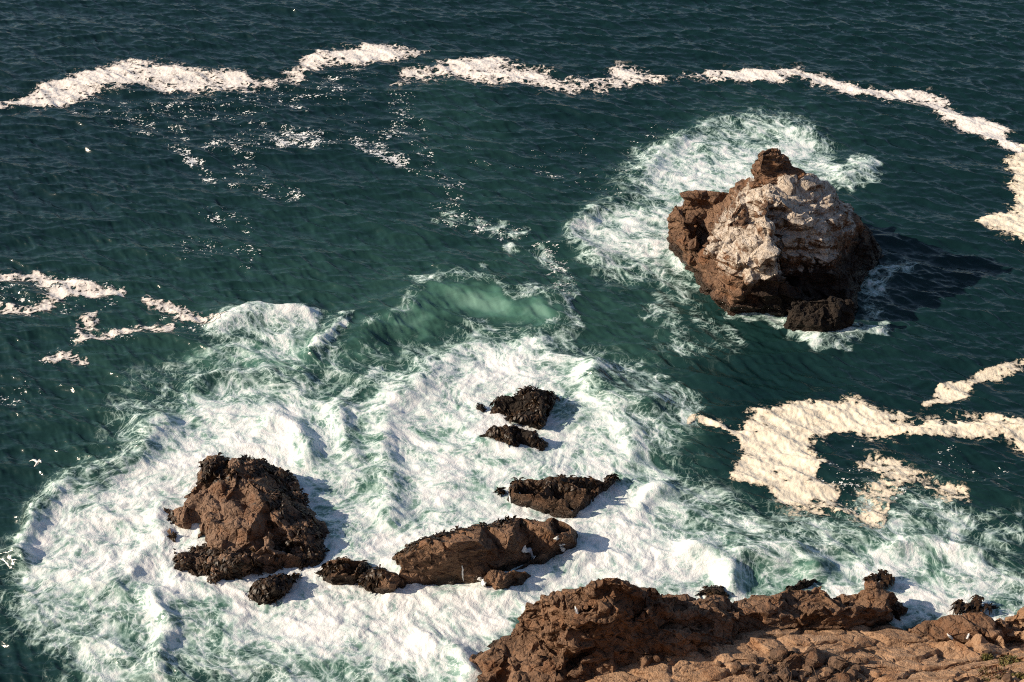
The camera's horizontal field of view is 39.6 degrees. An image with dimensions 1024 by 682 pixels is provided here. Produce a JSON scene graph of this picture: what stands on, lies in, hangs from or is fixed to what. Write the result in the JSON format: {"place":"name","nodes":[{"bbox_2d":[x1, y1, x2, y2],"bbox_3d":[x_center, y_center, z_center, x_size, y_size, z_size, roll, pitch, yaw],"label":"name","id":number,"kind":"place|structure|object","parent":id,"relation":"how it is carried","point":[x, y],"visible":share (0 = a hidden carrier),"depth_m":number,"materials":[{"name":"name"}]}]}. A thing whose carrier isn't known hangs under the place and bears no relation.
{"place":"outdoors","nodes":[
{"label":"outdoors","id":0,"kind":"place"},
{"bbox_2d":[30,459,41,466],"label":"gull","id":1,"kind":"object","parent":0,"point":[37,461],"visible":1,"depth_m":82.29,"materials":[{"name":"white"}]},
{"bbox_2d":[0,0,1023,681],"bbox_3d":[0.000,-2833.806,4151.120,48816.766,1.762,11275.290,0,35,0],"label":"water","id":2,"kind":"structure","parent":0,"point":[410,224],"depth_m":117.79,"materials":[{"name":"teal liquid"}]},
{"bbox_2d":[0,270,125,315],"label":"foam raft","id":3,"kind":"object","parent":2,"relation":"on","point":[59,293],"visible":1,"depth_m":110.15,"materials":[{"name":"white liquid"}]},
{"bbox_2d":[42,311,174,364],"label":"foam raft","id":4,"kind":"object","parent":2,"relation":"on","point":[112,332],"visible":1,"depth_m":105.48,"materials":[{"name":"white liquid"}]},
{"bbox_2d":[0,58,302,109],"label":"foam raft","id":5,"kind":"object","parent":2,"relation":"on","point":[164,74],"visible":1,"depth_m":141.46,"materials":[{"name":"white liquid"}]},
{"bbox_2d":[142,295,224,323],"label":"foam raft","id":6,"kind":"object","parent":2,"relation":"on","point":[167,306],"visible":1,"depth_m":107.81,"materials":[{"name":"white liquid"}]},
{"bbox_2d":[163,452,329,584],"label":"sea rock","id":7,"kind":"object","parent":2,"relation":"in","point":[249,515],"visible":0.95,"depth_m":86.35,"materials":[{"name":"brown stone"}]},
{"bbox_2d":[245,572,301,604],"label":"sea rock","id":8,"kind":"object","parent":2,"relation":"in","point":[270,589],"visible":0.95,"depth_m":82.79,"materials":[{"name":"brown stone"}]},
{"bbox_2d":[314,556,372,584],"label":"sea rock","id":9,"kind":"object","parent":2,"relation":"in","point":[342,571],"visible":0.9,"depth_m":84.00,"materials":[{"name":"brown stone"}]},
{"bbox_2d":[282,42,424,84],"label":"foam raft","id":10,"kind":"object","parent":2,"relation":"on","point":[366,52],"visible":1,"depth_m":146.28,"materials":[{"name":"white liquid"}]},
{"bbox_2d":[356,564,406,594],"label":"sea rock","id":11,"kind":"object","parent":2,"relation":"in","point":[380,580],"visible":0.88,"depth_m":83.09,"materials":[{"name":"brown stone"}]},
{"bbox_2d":[392,515,577,586],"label":"sea rock","id":12,"kind":"object","parent":2,"relation":"in","point":[474,553],"visible":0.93,"depth_m":84.08,"materials":[{"name":"brown stone"}]},
{"bbox_2d":[481,569,530,589],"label":"sea rock","id":13,"kind":"object","parent":2,"relation":"in","point":[496,579],"visible":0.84,"depth_m":83.37,"materials":[{"name":"brown stone"}]},
{"bbox_2d":[479,424,548,450],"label":"sea rock","id":14,"kind":"object","parent":2,"relation":"in","point":[513,435],"visible":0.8,"depth_m":94.28,"materials":[{"name":"brown stone"}]},
{"bbox_2d":[476,385,559,429],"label":"sea rock","id":15,"kind":"object","parent":2,"relation":"in","point":[529,407],"visible":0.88,"depth_m":96.82,"materials":[{"name":"brown stone"}]},
{"bbox_2d":[17,121,1023,681],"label":"surf foam","id":16,"kind":"object","parent":2,"relation":"on","point":[385,473],"visible":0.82,"depth_m":88.84,"materials":[{"name":"liquid"}]},
{"bbox_2d":[493,473,620,518],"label":"sea rock","id":17,"kind":"object","parent":2,"relation":"in","point":[561,496],"visible":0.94,"depth_m":89.35,"materials":[{"name":"brown stone"}]},
{"bbox_2d":[391,56,734,94],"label":"foam raft","id":18,"kind":"object","parent":2,"relation":"on","point":[485,64],"visible":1,"depth_m":142.89,"materials":[{"name":"white liquid"}]},
{"bbox_2d":[695,585,732,597],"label":"sea rock","id":19,"kind":"object","parent":2,"relation":"in","point":[706,591],"visible":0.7,"depth_m":83.12,"materials":[{"name":"brown stone"}]},
{"bbox_2d":[666,148,883,331],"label":"sea stack","id":20,"kind":"object","parent":2,"relation":"in","point":[778,234],"visible":0.93,"depth_m":106.56,"materials":[{"name":"brown stone"}]},
{"bbox_2d":[784,579,817,591],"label":"sea rock","id":21,"kind":"object","parent":2,"relation":"in","point":[802,584],"visible":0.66,"depth_m":83.64,"materials":[{"name":"brown stone"}]},
{"bbox_2d":[729,580,907,633],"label":"rock ledge","id":22,"kind":"object","parent":2,"relation":"in","point":[872,604],"visible":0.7,"depth_m":79.82,"materials":[{"name":"brown stone"}]},
{"bbox_2d":[687,395,1023,505],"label":"foam raft","id":23,"kind":"object","parent":2,"relation":"on","point":[780,443],"visible":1,"depth_m":95.68,"materials":[{"name":"white liquid"}]},
{"bbox_2d":[722,66,1023,154],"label":"foam raft","id":24,"kind":"object","parent":2,"relation":"on","point":[984,127],"visible":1,"depth_m":138.99,"materials":[{"name":"white liquid"}]},
{"bbox_2d":[783,451,969,528],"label":"foam raft","id":25,"kind":"object","parent":2,"relation":"on","point":[901,472],"visible":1,"depth_m":90.95,"materials":[{"name":"white liquid"}]},
{"bbox_2d":[862,569,894,589],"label":"sea rock","id":26,"kind":"object","parent":2,"relation":"in","point":[884,578],"visible":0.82,"depth_m":83.39,"materials":[{"name":"brown stone"}]},
{"bbox_2d":[908,612,1013,643],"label":"rock ledge","id":27,"kind":"object","parent":2,"relation":"in","point":[959,628],"visible":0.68,"depth_m":78.60,"materials":[{"name":"brown stone"}]},
{"bbox_2d":[949,594,991,614],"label":"rock","id":28,"kind":"object","parent":2,"relation":"in","point":[973,605],"visible":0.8,"depth_m":81.73,"materials":[{"name":"brown stone"}]},
{"bbox_2d":[921,359,1023,406],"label":"foam raft","id":29,"kind":"object","parent":2,"relation":"on","point":[958,390],"visible":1,"depth_m":100.30,"materials":[{"name":"beige liquid"}]},
{"bbox_2d":[987,603,997,609],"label":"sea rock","id":30,"kind":"object","parent":2,"relation":"in","point":[993,606],"visible":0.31,"depth_m":82.32,"materials":[{"name":"brown stone"}]},
{"bbox_2d":[975,144,1023,240],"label":"foam raft","id":31,"kind":"object","parent":2,"relation":"on","point":[1012,221],"visible":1,"depth_m":120.09,"materials":[{"name":"white liquid"}]},
{"bbox_2d":[995,607,1023,643],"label":"rock ledge","id":32,"kind":"object","parent":2,"relation":"in","point":[1016,622],"visible":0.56,"depth_m":79.17,"materials":[{"name":"brown stone"}]},
{"bbox_2d":[568,623,1023,681],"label":"rocky shore","id":33,"kind":"structure","parent":0,"point":[892,653],"depth_m":76.12,"materials":[{"name":"brown stone"}]},
{"bbox_2d":[469,577,739,681],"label":"rock outcrop","id":34,"kind":"object","parent":33,"relation":"on","point":[614,624],"visible":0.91,"depth_m":75.85,"materials":[{"name":"brown stone"}]},
{"bbox_2d":[653,655,661,661],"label":"boulder","id":35,"kind":"object","parent":34,"relation":"on","point":[656,658],"visible":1,"depth_m":75.56,"materials":[{"name":"brown stone"}]},
{"bbox_2d":[731,668,737,674],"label":"boulder","id":36,"kind":"object","parent":33,"relation":"on","point":[734,671],"visible":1,"depth_m":74.73,"materials":[{"name":"brown stone"}]},
{"bbox_2d":[732,661,745,671],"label":"boulder","id":37,"kind":"object","parent":33,"relation":"on","point":[737,665],"visible":1,"depth_m":74.74,"materials":[{"name":"brown stone"}]},
{"bbox_2d":[744,667,756,677],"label":"boulder","id":38,"kind":"object","parent":33,"relation":"on","point":[749,672],"visible":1,"depth_m":74.25,"materials":[{"name":"brown stone"}]},
{"bbox_2d":[749,663,756,669],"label":"boulder","id":39,"kind":"object","parent":33,"relation":"on","point":[753,666],"visible":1,"depth_m":74.91,"materials":[{"name":"brown stone"}]},
{"bbox_2d":[748,654,758,661],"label":"boulder","id":40,"kind":"object","parent":33,"relation":"on","point":[751,657],"visible":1,"depth_m":75.53,"materials":[{"name":"brown stone"}]},
{"bbox_2d":[760,664,774,673],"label":"boulder","id":41,"kind":"object","parent":33,"relation":"on","point":[765,668],"visible":0.99,"depth_m":74.57,"materials":[{"name":"brown stone"}]},
{"bbox_2d":[768,646,787,661],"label":"boulder","id":42,"kind":"object","parent":33,"relation":"on","point":[779,654],"visible":1,"depth_m":75.25,"materials":[{"name":"brown stone"}]},
{"bbox_2d":[774,666,791,680],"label":"boulder","id":43,"kind":"object","parent":33,"relation":"on","point":[785,673],"visible":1,"depth_m":73.81,"materials":[{"name":"brown stone"}]},
{"bbox_2d":[791,669,797,677],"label":"boulder","id":44,"kind":"object","parent":33,"relation":"on","point":[794,672],"visible":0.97,"depth_m":74.28,"materials":[{"name":"brown stone"}]},
{"bbox_2d":[778,645,821,670],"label":"boulder","id":45,"kind":"object","parent":33,"relation":"on","point":[793,661],"visible":0.91,"depth_m":74.82,"materials":[{"name":"brown stone"}]},
{"bbox_2d":[798,675,805,681],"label":"boulder","id":46,"kind":"object","parent":33,"relation":"on","point":[801,678],"visible":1,"depth_m":73.97,"materials":[{"name":"brown stone"}]},
{"bbox_2d":[803,671,809,676],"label":"boulder","id":47,"kind":"object","parent":33,"relation":"on","point":[806,674],"visible":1,"depth_m":74.24,"materials":[{"name":"brown stone"}]},
{"bbox_2d":[805,659,814,673],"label":"boulder","id":48,"kind":"object","parent":33,"relation":"on","point":[808,668],"visible":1,"depth_m":74.50,"materials":[{"name":"brown stone"}]},
{"bbox_2d":[803,643,824,668],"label":"boulder","id":49,"kind":"object","parent":33,"relation":"on","point":[817,655],"visible":0.95,"depth_m":74.89,"materials":[{"name":"brown stone"}]},
{"bbox_2d":[810,676,819,681],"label":"boulder","id":50,"kind":"object","parent":33,"relation":"on","point":[814,679],"visible":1,"depth_m":73.52,"materials":[{"name":"brown stone"}]},
{"bbox_2d":[824,655,828,664],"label":"boulder","id":51,"kind":"object","parent":33,"relation":"on","point":[826,659],"visible":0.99,"depth_m":75.36,"materials":[{"name":"brown stone"}]},
{"bbox_2d":[823,671,831,677],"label":"boulder","id":52,"kind":"object","parent":33,"relation":"on","point":[827,674],"visible":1,"depth_m":73.92,"materials":[{"name":"brown stone"}]},
{"bbox_2d":[828,656,859,670],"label":"boulder","id":53,"kind":"object","parent":33,"relation":"on","point":[836,662],"visible":1,"depth_m":74.60,"materials":[{"name":"brown stone"}]},
{"bbox_2d":[834,670,856,681],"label":"boulder","id":54,"kind":"object","parent":33,"relation":"on","point":[845,677],"visible":1,"depth_m":72.76,"materials":[{"name":"brown stone"}]},
{"bbox_2d":[848,668,857,678],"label":"boulder","id":55,"kind":"object","parent":33,"relation":"on","point":[854,672],"visible":0.71,"depth_m":73.97,"materials":[{"name":"brown stone"}]},
{"bbox_2d":[849,664,860,671],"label":"boulder","id":56,"kind":"object","parent":33,"relation":"on","point":[857,667],"visible":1,"depth_m":74.38,"materials":[{"name":"brown stone"}]},
{"bbox_2d":[855,657,861,664],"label":"boulder","id":57,"kind":"object","parent":33,"relation":"on","point":[858,659],"visible":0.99,"depth_m":75.10,"materials":[{"name":"brown stone"}]},
{"bbox_2d":[861,657,869,662],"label":"boulder","id":58,"kind":"object","parent":33,"relation":"on","point":[865,660],"visible":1,"depth_m":75.13,"materials":[{"name":"brown stone"}]},
{"bbox_2d":[966,671,979,681],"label":"boulder","id":59,"kind":"object","parent":33,"relation":"on","point":[973,679],"visible":1,"depth_m":71.03,"materials":[{"name":"brown stone"}]},
{"bbox_2d":[979,650,992,654],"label":"boulder","id":60,"kind":"object","parent":33,"relation":"on","point":[988,652],"visible":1,"depth_m":76.44,"materials":[{"name":"brown stone"}]},
{"bbox_2d":[980,653,993,660],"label":"shrub","id":61,"kind":"object","parent":33,"relation":"on","point":[986,657],"visible":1,"depth_m":75.94,"materials":[{"name":"green plant"}]},
{"bbox_2d":[978,665,1006,680],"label":"shrub","id":62,"kind":"object","parent":33,"relation":"on","point":[1000,670],"visible":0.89,"depth_m":71.59,"materials":[{"name":"plant"}]},
{"bbox_2d":[1002,673,1011,681],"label":"boulder","id":63,"kind":"object","parent":33,"relation":"on","point":[1007,677],"visible":1,"depth_m":69.40,"materials":[{"name":"brown stone"}]},
{"bbox_2d":[998,654,1021,665],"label":"shrub","id":64,"kind":"object","parent":33,"relation":"on","point":[1004,659],"visible":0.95,"depth_m":73.78,"materials":[{"name":"green plant"}]},
{"bbox_2d":[1011,671,1023,679],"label":"shrub","id":65,"kind":"object","parent":33,"relation":"on","point":[1019,676],"visible":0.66,"depth_m":70.51,"materials":[{"name":"green plant"}]},
{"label":"boulder","id":66,"kind":"object","parent":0,"visible":0},
{"bbox_2d":[826,666,834,673],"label":"boulder","id":67,"kind":"object","parent":66,"relation":"on","point":[831,670],"visible":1,"depth_m":74.19,"materials":[{"name":"brown stone"}]},
{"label":"boulder","id":68,"kind":"object","parent":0,"visible":0},
{"bbox_2d":[762,672,771,680],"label":"boulder","id":69,"kind":"object","parent":68,"relation":"on","point":[767,676],"visible":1,"depth_m":73.97,"materials":[{"name":"brown stone"}]}
]}

